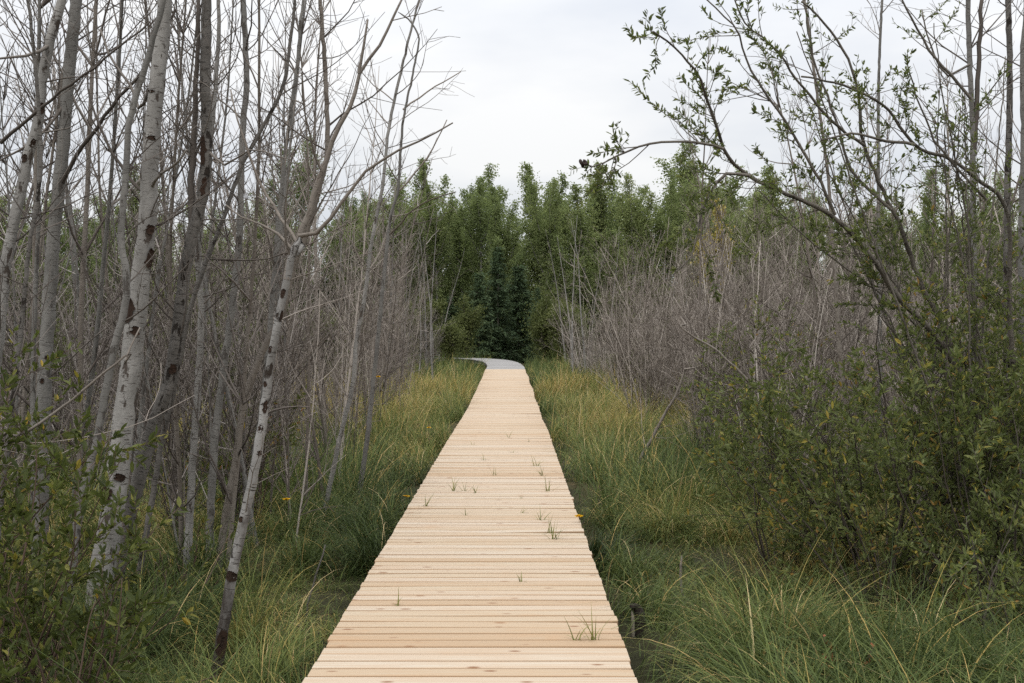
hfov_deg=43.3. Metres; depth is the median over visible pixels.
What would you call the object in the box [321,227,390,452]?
bare sapling
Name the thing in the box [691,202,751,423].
bare sapling
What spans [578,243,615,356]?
dead tree
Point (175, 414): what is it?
bare sapling
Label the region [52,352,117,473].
dead shrub
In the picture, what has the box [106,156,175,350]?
bare sapling
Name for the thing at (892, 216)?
bare sapling
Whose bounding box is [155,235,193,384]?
bare sapling
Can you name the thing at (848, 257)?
bare sapling
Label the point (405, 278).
bare sapling
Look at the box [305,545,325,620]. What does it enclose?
dead stalk
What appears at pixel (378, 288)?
bare sapling
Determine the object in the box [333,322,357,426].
bare sapling
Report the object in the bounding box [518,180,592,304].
poplar tree
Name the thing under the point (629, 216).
poplar tree
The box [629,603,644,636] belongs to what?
broken stump
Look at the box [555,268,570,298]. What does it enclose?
leafy shrub
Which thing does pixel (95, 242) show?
bare sapling
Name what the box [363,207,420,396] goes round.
bare sapling
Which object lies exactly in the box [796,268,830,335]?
dead shrub
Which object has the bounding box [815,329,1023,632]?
willow bush
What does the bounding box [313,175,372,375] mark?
bare sapling
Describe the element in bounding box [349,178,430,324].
poplar tree
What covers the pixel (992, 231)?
poplar tree
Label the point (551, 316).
leafy shrub
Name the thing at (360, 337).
bare sapling
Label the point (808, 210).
poplar tree
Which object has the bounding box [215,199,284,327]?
poplar tree
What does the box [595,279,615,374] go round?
bare sapling
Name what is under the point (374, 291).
bare sapling
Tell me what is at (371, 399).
bare tree
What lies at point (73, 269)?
bare sapling
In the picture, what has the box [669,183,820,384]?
dead shrub
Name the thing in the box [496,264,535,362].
spruce tree
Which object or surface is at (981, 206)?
bare sapling
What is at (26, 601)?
leafy bush
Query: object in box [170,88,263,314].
bare sapling
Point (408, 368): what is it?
bare sapling
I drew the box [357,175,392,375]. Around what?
bare sapling
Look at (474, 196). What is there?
poplar tree
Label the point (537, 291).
spruce tree
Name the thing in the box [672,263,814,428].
dead shrub
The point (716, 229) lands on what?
poplar tree
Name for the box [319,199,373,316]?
poplar tree
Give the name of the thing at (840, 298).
bare sapling
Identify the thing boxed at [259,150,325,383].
bare sapling
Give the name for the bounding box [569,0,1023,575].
willow tree
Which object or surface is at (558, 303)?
dead tree
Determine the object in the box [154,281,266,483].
dead shrub
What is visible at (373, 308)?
bare sapling
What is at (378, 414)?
bare sapling
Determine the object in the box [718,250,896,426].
dead shrub
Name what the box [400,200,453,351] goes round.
poplar tree
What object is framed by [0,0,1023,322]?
sky
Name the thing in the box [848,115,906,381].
bare sapling
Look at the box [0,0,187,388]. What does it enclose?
birch tree
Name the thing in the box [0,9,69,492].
bare sapling
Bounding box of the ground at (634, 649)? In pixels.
[0,339,1022,682]
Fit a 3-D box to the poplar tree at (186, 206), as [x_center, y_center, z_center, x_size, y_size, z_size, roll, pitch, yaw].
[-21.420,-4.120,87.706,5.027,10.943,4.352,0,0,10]
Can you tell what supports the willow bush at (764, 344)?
on the ground at (634, 649)
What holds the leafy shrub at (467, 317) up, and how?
on the ground at (634, 649)
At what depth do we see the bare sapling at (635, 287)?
48.11 m
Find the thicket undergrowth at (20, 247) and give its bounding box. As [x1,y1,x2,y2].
[0,10,421,493]
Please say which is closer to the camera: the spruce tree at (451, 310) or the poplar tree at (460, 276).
the spruce tree at (451, 310)
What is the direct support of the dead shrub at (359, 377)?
on the ground at (634, 649)
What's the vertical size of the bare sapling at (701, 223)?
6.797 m
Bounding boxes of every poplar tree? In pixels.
[0,196,23,317]
[7,186,58,321]
[26,217,72,326]
[41,192,93,296]
[41,207,111,344]
[58,199,134,344]
[89,163,166,331]
[125,214,177,287]
[133,230,175,288]
[172,205,229,297]
[173,221,206,270]
[202,206,242,301]
[203,231,254,320]
[212,228,247,308]
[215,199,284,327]
[240,208,317,331]
[243,215,287,327]
[250,135,361,321]
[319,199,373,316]
[321,195,376,346]
[323,188,371,347]
[328,192,391,353]
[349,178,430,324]
[373,196,424,359]
[385,156,446,276]
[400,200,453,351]
[402,162,463,361]
[404,194,463,352]
[423,198,479,319]
[432,176,537,332]
[434,183,491,277]
[437,212,476,303]
[445,163,528,280]
[451,185,529,331]
[477,161,576,308]
[485,215,533,324]
[516,170,588,308]
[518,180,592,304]
[532,182,626,358]
[560,159,641,354]
[563,182,630,354]
[585,172,678,316]
[594,175,649,350]
[620,206,664,318]
[636,170,698,287]
[650,143,746,292]
[656,164,743,285]
[666,185,747,302]
[685,198,751,329]
[725,191,800,331]
[728,185,812,310]
[732,185,806,298]
[745,163,808,271]
[781,198,849,320]
[789,191,828,294]
[802,221,853,332]
[807,230,869,338]
[842,214,870,343]
[844,200,924,305]
[856,208,920,330]
[862,194,925,313]
[888,167,980,301]
[903,215,960,292]
[910,241,959,303]
[921,216,967,305]
[943,183,1003,308]
[962,205,1016,315]
[976,171,1018,276]
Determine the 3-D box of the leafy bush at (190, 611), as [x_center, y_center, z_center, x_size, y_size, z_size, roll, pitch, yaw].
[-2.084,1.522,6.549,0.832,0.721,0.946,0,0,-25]
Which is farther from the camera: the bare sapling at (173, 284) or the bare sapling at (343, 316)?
the bare sapling at (173, 284)
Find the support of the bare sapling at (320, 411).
on the ground at (634, 649)
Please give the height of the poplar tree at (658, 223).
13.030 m
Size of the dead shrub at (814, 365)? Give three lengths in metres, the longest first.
3.353 x 2.435 x 2.048 m
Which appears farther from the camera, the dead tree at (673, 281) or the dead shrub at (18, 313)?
the dead tree at (673, 281)
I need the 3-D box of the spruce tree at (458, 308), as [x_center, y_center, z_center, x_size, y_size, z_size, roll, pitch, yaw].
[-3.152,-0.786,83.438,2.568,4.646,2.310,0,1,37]
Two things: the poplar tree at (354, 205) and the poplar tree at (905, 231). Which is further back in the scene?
the poplar tree at (905, 231)
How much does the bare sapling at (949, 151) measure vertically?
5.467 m
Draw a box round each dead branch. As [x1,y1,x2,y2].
[0,327,193,549]
[637,340,723,463]
[680,298,828,498]
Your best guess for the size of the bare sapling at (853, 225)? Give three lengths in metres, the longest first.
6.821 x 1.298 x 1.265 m
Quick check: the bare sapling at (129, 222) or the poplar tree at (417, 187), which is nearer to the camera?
the bare sapling at (129, 222)
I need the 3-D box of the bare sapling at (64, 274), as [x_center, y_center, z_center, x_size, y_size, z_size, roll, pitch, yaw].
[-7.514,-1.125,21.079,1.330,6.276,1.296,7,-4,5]
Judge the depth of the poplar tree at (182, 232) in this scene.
103.42 m
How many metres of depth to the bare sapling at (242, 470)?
11.10 m
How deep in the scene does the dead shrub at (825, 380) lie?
17.84 m
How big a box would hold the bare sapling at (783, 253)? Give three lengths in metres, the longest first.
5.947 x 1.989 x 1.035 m
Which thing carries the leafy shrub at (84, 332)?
on the ground at (634, 649)
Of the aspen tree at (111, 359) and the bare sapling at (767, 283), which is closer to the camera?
the aspen tree at (111, 359)
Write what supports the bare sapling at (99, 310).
on the ground at (634, 649)
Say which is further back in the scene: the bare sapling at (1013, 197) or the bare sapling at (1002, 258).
the bare sapling at (1002, 258)
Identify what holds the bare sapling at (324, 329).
on the ground at (634, 649)
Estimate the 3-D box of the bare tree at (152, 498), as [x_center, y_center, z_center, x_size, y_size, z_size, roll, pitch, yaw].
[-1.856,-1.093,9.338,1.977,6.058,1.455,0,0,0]
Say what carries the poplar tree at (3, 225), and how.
on the ground at (634, 649)
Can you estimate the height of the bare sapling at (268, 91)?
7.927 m
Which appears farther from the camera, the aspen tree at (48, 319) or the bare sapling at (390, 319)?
the bare sapling at (390, 319)
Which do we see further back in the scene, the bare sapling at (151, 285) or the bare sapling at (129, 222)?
the bare sapling at (129, 222)
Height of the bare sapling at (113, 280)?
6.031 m
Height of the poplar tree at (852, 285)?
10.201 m
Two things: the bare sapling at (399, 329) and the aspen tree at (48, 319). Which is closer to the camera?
the aspen tree at (48, 319)
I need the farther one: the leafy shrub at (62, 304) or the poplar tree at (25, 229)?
the poplar tree at (25, 229)
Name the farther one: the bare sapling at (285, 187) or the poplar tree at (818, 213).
the poplar tree at (818, 213)
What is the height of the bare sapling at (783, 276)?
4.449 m
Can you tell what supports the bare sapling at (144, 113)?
on the ground at (634, 649)
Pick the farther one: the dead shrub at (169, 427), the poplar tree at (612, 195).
the poplar tree at (612, 195)
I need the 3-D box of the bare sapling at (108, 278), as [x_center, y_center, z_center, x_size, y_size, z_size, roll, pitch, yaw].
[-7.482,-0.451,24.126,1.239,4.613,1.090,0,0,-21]
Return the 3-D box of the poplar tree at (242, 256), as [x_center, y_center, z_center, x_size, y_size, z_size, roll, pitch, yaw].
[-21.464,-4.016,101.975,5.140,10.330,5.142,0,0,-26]
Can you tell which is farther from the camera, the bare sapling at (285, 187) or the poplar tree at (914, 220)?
the poplar tree at (914, 220)
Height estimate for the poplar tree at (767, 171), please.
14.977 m
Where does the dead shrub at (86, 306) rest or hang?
on the ground at (634, 649)
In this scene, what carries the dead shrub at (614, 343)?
on the ground at (634, 649)
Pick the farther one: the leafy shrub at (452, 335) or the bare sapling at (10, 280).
the leafy shrub at (452, 335)
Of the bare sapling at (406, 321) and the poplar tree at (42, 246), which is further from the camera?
the poplar tree at (42, 246)
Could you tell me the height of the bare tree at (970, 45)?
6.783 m
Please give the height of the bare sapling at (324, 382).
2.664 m
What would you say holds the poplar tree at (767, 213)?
on the ground at (634, 649)
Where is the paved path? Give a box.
[439,358,524,368]
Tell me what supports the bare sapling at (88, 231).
on the ground at (634, 649)
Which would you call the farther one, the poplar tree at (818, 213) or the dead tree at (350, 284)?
the poplar tree at (818, 213)
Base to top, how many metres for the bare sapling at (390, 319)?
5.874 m
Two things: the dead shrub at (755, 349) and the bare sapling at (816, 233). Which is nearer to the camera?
the dead shrub at (755, 349)
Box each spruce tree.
[435,296,459,357]
[455,294,467,357]
[458,271,501,363]
[480,247,524,362]
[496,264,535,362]
[523,287,548,363]
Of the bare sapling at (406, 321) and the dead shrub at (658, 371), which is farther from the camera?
the bare sapling at (406, 321)
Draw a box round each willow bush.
[680,338,1023,576]
[681,415,896,569]
[691,351,895,507]
[692,401,1022,616]
[693,295,897,494]
[804,192,1023,576]
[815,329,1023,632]
[816,319,1002,523]
[887,206,1023,509]
[922,481,1023,673]
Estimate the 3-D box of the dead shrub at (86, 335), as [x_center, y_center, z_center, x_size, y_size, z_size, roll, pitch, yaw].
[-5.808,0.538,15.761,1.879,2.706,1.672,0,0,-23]
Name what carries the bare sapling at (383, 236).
on the ground at (634, 649)
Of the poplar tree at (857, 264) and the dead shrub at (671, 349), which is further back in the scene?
the poplar tree at (857, 264)
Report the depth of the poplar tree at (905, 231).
99.19 m
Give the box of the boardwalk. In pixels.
[302,369,637,682]
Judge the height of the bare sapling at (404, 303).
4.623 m
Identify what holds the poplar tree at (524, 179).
on the ground at (634, 649)
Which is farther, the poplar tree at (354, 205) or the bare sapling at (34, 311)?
the poplar tree at (354, 205)
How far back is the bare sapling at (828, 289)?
16.52 m
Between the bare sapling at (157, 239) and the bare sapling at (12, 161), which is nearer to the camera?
the bare sapling at (157, 239)
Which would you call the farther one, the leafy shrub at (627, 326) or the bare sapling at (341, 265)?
the leafy shrub at (627, 326)
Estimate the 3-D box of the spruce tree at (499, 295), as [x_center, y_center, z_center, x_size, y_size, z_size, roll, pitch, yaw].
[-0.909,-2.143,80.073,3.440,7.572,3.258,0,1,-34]
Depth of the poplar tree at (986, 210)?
95.00 m
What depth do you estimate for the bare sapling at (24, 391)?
10.88 m
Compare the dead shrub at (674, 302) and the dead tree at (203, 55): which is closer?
the dead tree at (203, 55)
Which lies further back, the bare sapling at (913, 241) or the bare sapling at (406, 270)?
the bare sapling at (406, 270)
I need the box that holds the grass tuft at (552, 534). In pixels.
[542,522,567,538]
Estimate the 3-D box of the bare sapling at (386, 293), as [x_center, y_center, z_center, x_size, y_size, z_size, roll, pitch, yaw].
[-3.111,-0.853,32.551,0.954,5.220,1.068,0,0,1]
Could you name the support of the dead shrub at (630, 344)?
on the ground at (634, 649)
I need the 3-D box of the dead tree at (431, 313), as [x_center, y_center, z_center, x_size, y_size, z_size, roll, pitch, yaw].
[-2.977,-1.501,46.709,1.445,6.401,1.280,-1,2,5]
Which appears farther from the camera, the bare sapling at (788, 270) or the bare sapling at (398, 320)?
the bare sapling at (788, 270)
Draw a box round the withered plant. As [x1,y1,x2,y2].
[819,632,873,682]
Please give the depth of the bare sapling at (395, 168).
30.28 m
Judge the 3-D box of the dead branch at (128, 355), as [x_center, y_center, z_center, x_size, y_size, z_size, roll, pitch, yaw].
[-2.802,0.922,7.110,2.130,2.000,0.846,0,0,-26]
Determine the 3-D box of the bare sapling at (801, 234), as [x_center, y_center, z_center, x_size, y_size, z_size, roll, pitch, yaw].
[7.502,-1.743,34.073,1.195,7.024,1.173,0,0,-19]
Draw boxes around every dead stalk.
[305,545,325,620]
[679,556,684,607]
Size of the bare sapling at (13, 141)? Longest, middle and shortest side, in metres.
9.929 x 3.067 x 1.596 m
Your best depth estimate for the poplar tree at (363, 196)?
104.26 m
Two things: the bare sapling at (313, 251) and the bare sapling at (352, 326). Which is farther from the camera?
the bare sapling at (352, 326)
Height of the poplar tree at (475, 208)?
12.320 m
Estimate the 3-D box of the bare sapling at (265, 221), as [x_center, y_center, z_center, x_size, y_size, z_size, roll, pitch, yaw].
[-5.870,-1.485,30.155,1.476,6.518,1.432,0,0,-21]
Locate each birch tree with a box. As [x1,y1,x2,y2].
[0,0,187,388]
[73,0,293,622]
[180,0,452,681]
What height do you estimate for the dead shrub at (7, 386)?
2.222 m
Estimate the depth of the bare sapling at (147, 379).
9.99 m
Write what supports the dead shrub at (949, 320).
on the ground at (634, 649)
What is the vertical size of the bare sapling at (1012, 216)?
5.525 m
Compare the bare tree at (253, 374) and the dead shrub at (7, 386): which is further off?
the dead shrub at (7, 386)
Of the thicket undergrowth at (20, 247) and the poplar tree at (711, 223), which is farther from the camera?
the poplar tree at (711, 223)
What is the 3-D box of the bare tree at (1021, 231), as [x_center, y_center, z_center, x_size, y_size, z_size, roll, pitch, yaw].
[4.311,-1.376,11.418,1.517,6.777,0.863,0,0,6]
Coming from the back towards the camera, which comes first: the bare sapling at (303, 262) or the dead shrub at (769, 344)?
the bare sapling at (303, 262)
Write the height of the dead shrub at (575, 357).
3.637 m
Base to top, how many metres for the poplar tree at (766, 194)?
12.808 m
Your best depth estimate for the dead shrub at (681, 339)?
33.11 m
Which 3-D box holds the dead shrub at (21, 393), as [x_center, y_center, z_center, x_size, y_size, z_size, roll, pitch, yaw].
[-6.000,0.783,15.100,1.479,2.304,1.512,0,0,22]
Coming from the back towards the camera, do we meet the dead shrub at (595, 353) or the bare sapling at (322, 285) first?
the dead shrub at (595, 353)
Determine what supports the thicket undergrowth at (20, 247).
on the ground at (634, 649)
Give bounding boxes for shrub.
[0,285,114,478]
[0,320,70,491]
[0,321,70,453]
[0,367,32,474]
[1,241,122,439]
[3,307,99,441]
[6,286,41,337]
[38,284,89,348]
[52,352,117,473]
[56,319,93,354]
[56,322,73,350]
[58,376,114,440]
[79,196,359,530]
[84,279,163,377]
[84,358,114,421]
[93,324,211,470]
[100,249,275,542]
[119,340,218,470]
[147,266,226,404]
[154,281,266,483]
[182,385,308,527]
[189,226,344,460]
[189,254,352,430]
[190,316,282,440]
[288,308,341,392]
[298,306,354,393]
[301,379,349,436]
[304,257,346,315]
[347,358,380,402]
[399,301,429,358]
[407,310,453,370]
[408,330,434,373]
[409,291,448,360]
[428,319,469,362]
[438,295,487,359]
[519,287,561,362]
[531,302,593,361]
[548,294,601,378]
[550,296,598,356]
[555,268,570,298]
[560,307,600,369]
[563,334,590,368]
[570,221,697,411]
[571,237,667,400]
[578,323,614,374]
[582,344,611,386]
[583,237,685,387]
[587,331,618,374]
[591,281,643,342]
[596,324,625,375]
[600,225,737,398]
[600,280,704,421]
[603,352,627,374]
[612,314,648,344]
[616,344,672,404]
[620,328,686,415]
[625,276,722,413]
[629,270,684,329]
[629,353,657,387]
[630,278,686,352]
[633,194,789,460]
[635,254,670,295]
[641,280,794,454]
[649,221,762,414]
[649,222,794,457]
[659,247,748,337]
[662,306,696,403]
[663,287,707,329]
[666,304,751,404]
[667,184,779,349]
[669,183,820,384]
[671,321,752,434]
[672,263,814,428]
[676,334,834,453]
[700,231,910,489]
[717,306,803,395]
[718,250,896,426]
[723,376,838,499]
[733,261,789,349]
[739,213,902,502]
[746,206,900,389]
[758,317,877,459]
[758,343,821,420]
[769,231,864,366]
[788,181,999,491]
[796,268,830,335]
[809,290,874,358]
[833,323,915,458]
[839,346,910,451]
[854,338,983,448]
[860,299,896,379]
[863,235,1015,377]
[867,307,1002,504]
[868,272,1002,454]
[870,320,1019,524]
[888,250,1013,383]
[957,240,1017,382]
[989,244,1018,387]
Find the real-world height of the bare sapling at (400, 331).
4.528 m
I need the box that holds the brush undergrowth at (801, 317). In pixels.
[577,248,1017,423]
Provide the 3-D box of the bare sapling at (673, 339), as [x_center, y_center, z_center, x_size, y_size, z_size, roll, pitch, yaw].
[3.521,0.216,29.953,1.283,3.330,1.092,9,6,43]
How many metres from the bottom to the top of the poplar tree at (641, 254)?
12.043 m
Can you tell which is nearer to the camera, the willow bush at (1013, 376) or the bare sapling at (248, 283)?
the willow bush at (1013, 376)
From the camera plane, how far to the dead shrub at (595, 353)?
49.45 m
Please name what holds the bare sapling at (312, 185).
on the ground at (634, 649)
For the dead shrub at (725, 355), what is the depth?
17.69 m
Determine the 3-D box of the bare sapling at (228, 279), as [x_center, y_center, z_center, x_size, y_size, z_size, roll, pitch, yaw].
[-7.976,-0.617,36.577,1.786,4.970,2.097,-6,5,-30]
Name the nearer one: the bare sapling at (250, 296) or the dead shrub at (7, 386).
the bare sapling at (250, 296)
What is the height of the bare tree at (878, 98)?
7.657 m
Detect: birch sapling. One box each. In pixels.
[91,0,306,592]
[318,0,441,515]
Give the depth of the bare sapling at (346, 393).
15.51 m
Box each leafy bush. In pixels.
[0,325,167,597]
[0,368,188,682]
[0,544,217,682]
[16,568,199,682]
[146,509,256,620]
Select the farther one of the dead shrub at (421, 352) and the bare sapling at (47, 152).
the dead shrub at (421, 352)
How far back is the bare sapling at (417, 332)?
33.76 m
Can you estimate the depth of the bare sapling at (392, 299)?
32.28 m
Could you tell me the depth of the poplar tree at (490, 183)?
102.70 m
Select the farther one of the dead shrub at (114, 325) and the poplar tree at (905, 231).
the poplar tree at (905, 231)
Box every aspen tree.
[0,0,216,578]
[67,0,257,630]
[156,0,323,560]
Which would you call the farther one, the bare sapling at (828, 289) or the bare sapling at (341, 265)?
the bare sapling at (341, 265)
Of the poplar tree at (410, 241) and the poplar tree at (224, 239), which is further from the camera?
the poplar tree at (224, 239)
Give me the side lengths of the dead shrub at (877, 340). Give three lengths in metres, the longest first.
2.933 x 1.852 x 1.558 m
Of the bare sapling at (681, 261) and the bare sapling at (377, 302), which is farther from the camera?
the bare sapling at (681, 261)
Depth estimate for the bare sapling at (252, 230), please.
13.23 m
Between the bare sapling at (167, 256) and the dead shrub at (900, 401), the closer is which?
the bare sapling at (167, 256)
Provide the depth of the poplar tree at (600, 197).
94.54 m
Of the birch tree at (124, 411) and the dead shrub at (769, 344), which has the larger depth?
the dead shrub at (769, 344)
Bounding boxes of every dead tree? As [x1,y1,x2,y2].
[102,0,306,606]
[335,236,358,369]
[374,216,435,364]
[400,217,434,364]
[404,221,430,337]
[407,265,433,352]
[413,211,444,378]
[413,267,434,378]
[422,238,446,360]
[438,248,470,358]
[539,230,569,361]
[546,217,594,375]
[549,215,580,370]
[555,238,581,365]
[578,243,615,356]
[590,241,628,350]
[659,232,678,332]
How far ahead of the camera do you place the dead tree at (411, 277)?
50.76 m
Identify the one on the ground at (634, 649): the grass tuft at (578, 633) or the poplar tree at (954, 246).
the poplar tree at (954, 246)
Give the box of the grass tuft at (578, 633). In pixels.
[566,618,593,639]
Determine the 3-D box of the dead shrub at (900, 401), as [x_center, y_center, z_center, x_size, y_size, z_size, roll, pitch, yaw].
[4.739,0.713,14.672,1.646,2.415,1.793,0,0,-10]
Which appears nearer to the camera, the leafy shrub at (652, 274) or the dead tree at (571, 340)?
the dead tree at (571, 340)
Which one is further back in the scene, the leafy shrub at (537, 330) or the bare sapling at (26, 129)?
the leafy shrub at (537, 330)
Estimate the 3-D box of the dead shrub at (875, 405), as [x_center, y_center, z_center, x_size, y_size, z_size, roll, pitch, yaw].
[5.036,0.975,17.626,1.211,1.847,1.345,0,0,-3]
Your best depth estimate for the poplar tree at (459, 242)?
89.17 m
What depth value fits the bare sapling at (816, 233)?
24.31 m
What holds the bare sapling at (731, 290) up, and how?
on the ground at (634, 649)
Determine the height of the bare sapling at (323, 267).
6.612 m
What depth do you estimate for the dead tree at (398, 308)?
56.28 m
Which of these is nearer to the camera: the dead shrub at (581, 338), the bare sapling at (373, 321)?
the bare sapling at (373, 321)
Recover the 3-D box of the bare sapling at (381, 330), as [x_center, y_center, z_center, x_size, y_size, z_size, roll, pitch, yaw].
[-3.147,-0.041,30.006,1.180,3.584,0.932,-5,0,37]
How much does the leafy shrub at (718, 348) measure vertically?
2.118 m
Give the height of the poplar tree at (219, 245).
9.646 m
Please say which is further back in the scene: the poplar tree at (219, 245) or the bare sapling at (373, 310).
the poplar tree at (219, 245)
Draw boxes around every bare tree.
[0,0,139,547]
[113,0,384,588]
[211,0,459,584]
[234,0,383,542]
[327,12,469,505]
[734,0,878,511]
[816,0,928,496]
[871,0,1023,549]
[909,0,1023,547]
[917,0,1022,548]
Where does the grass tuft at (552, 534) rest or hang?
on the boardwalk
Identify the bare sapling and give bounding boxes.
[0,0,47,369]
[0,0,87,549]
[0,0,88,522]
[0,0,126,545]
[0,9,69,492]
[0,42,52,338]
[0,51,52,367]
[0,53,102,408]
[0,122,75,399]
[0,187,31,368]
[2,0,153,569]
[4,176,74,439]
[9,0,130,425]
[15,88,110,412]
[16,7,121,404]
[37,0,194,530]
[55,0,211,556]
[57,129,117,368]
[61,166,138,364]
[69,176,121,414]
[79,192,128,383]
[83,0,187,472]
[84,178,121,377]
[91,0,237,482]
[93,0,245,571]
[95,154,199,556]
[97,2,186,499]
[104,64,224,457]
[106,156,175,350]
[113,0,239,520]
[114,169,195,433]
[115,173,189,393]
[126,137,194,399]
[133,0,258,546]
[150,56,250,428]
[151,0,321,577]
[152,206,232,557]
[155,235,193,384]
[156,184,206,268]
[158,0,283,429]
[164,91,281,438]
[169,186,214,281]
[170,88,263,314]
[174,145,237,444]
[175,87,303,424]
[183,59,311,477]
[183,227,248,493]
[188,207,241,410]
[203,163,287,465]
[205,235,247,337]
[211,243,233,318]
[223,84,339,454]
[224,222,273,500]
[230,100,316,518]
[230,187,296,484]
[231,104,316,477]
[233,134,352,520]
[234,40,335,499]
[234,148,274,322]
[235,0,323,361]
[238,0,352,499]
[245,231,324,521]
[247,0,356,445]
[248,113,336,490]
[254,96,323,470]
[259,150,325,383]
[260,118,337,381]
[270,0,348,512]
[270,170,316,460]
[282,251,348,543]
[288,144,345,405]
[290,219,327,341]
[290,304,330,450]
[293,240,361,420]
[306,44,392,482]
[306,225,345,340]
[307,288,342,461]
[310,302,342,433]
[311,254,331,313]
[311,257,353,411]
[311,282,335,385]
[312,208,361,447]
[313,153,366,398]
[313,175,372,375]
[313,272,364,433]
[315,293,345,393]
[318,162,371,385]
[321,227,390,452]
[323,283,373,474]
[324,258,371,421]
[327,255,355,433]
[328,317,348,443]
[330,284,358,381]
[331,138,419,415]
[332,249,359,346]
[332,250,382,387]
[333,214,382,426]
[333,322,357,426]
[337,250,388,363]
[338,211,372,430]
[339,258,387,471]
[339,261,365,404]
[345,234,411,396]
[348,231,400,400]
[352,239,403,416]
[354,259,384,400]
[355,196,398,382]
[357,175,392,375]
[357,201,397,391]
[357,265,384,399]
[357,294,396,411]
[358,265,394,410]
[358,276,394,373]
[358,310,381,438]
[359,145,421,399]
[359,238,394,405]
[359,242,384,380]
[361,244,418,422]
[363,149,411,373]
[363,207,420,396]
[367,232,385,382]
[367,270,381,393]
[368,239,404,411]
[372,157,455,403]
[374,201,412,397]
[374,212,405,384]
[374,229,411,409]
[376,376,380,456]
[378,291,404,413]
[379,268,407,404]
[387,215,423,383]
[388,208,446,389]
[388,256,419,386]
[389,203,422,378]
[390,197,428,366]
[392,262,416,364]
[392,288,413,404]
[393,247,417,406]
[393,303,405,381]
[395,298,413,393]
[399,259,428,396]
[399,266,418,385]
[399,281,427,388]
[411,241,438,370]
[586,237,619,375]
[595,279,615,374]
[613,243,636,338]
[617,268,669,387]
[627,254,643,351]
[649,238,684,314]
[654,285,686,398]
[662,23,730,436]
[665,93,768,381]
[667,214,694,320]
[676,249,716,392]
[689,212,806,436]
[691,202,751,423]
[697,211,758,369]
[703,210,724,310]
[703,260,749,333]
[729,262,768,342]
[731,257,765,346]
[743,162,778,353]
[744,31,893,459]
[750,196,792,374]
[752,176,803,356]
[753,236,772,355]
[759,236,807,363]
[763,193,792,335]
[763,235,805,350]
[765,189,805,347]
[769,258,796,375]
[776,227,817,327]
[777,180,880,437]
[777,220,792,340]
[781,64,845,397]
[782,142,813,349]
[795,191,878,500]
[811,116,899,433]
[814,79,897,479]
[824,127,870,348]
[833,198,858,340]
[835,71,923,433]
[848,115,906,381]
[849,203,877,360]
[861,107,918,391]
[862,70,988,462]
[872,216,919,401]
[875,180,917,396]
[894,182,937,310]
[897,201,961,373]
[901,30,1002,402]
[910,164,964,376]
[916,163,976,387]
[935,41,1020,374]
[947,62,1017,387]
[948,210,996,342]
[949,177,1018,375]
[952,73,1005,370]
[964,230,1001,361]
[989,135,1018,293]
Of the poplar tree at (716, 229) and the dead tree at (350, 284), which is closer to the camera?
the dead tree at (350, 284)
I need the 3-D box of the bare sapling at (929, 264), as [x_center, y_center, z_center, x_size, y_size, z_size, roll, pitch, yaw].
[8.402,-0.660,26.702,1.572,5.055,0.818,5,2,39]
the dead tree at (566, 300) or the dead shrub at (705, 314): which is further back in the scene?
the dead tree at (566, 300)
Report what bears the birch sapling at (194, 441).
on the ground at (634, 649)
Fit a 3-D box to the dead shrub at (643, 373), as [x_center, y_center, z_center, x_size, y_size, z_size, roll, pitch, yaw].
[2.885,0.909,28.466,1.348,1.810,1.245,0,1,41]
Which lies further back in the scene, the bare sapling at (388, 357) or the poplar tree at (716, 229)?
the poplar tree at (716, 229)
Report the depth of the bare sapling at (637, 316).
30.40 m
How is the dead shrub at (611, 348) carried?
on the ground at (634, 649)
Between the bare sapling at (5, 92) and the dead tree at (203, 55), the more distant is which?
the bare sapling at (5, 92)
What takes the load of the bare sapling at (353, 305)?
on the ground at (634, 649)
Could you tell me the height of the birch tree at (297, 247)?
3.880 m
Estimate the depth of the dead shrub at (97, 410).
17.57 m
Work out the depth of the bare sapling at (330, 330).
23.78 m
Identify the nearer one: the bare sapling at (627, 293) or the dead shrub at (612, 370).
the dead shrub at (612, 370)
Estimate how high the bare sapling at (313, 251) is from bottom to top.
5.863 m
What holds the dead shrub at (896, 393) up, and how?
on the ground at (634, 649)
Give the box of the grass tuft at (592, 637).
[579,607,609,639]
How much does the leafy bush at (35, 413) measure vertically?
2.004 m
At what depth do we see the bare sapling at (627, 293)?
54.35 m
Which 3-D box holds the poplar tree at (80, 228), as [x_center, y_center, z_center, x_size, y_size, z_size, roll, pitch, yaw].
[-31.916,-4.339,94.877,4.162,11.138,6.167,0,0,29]

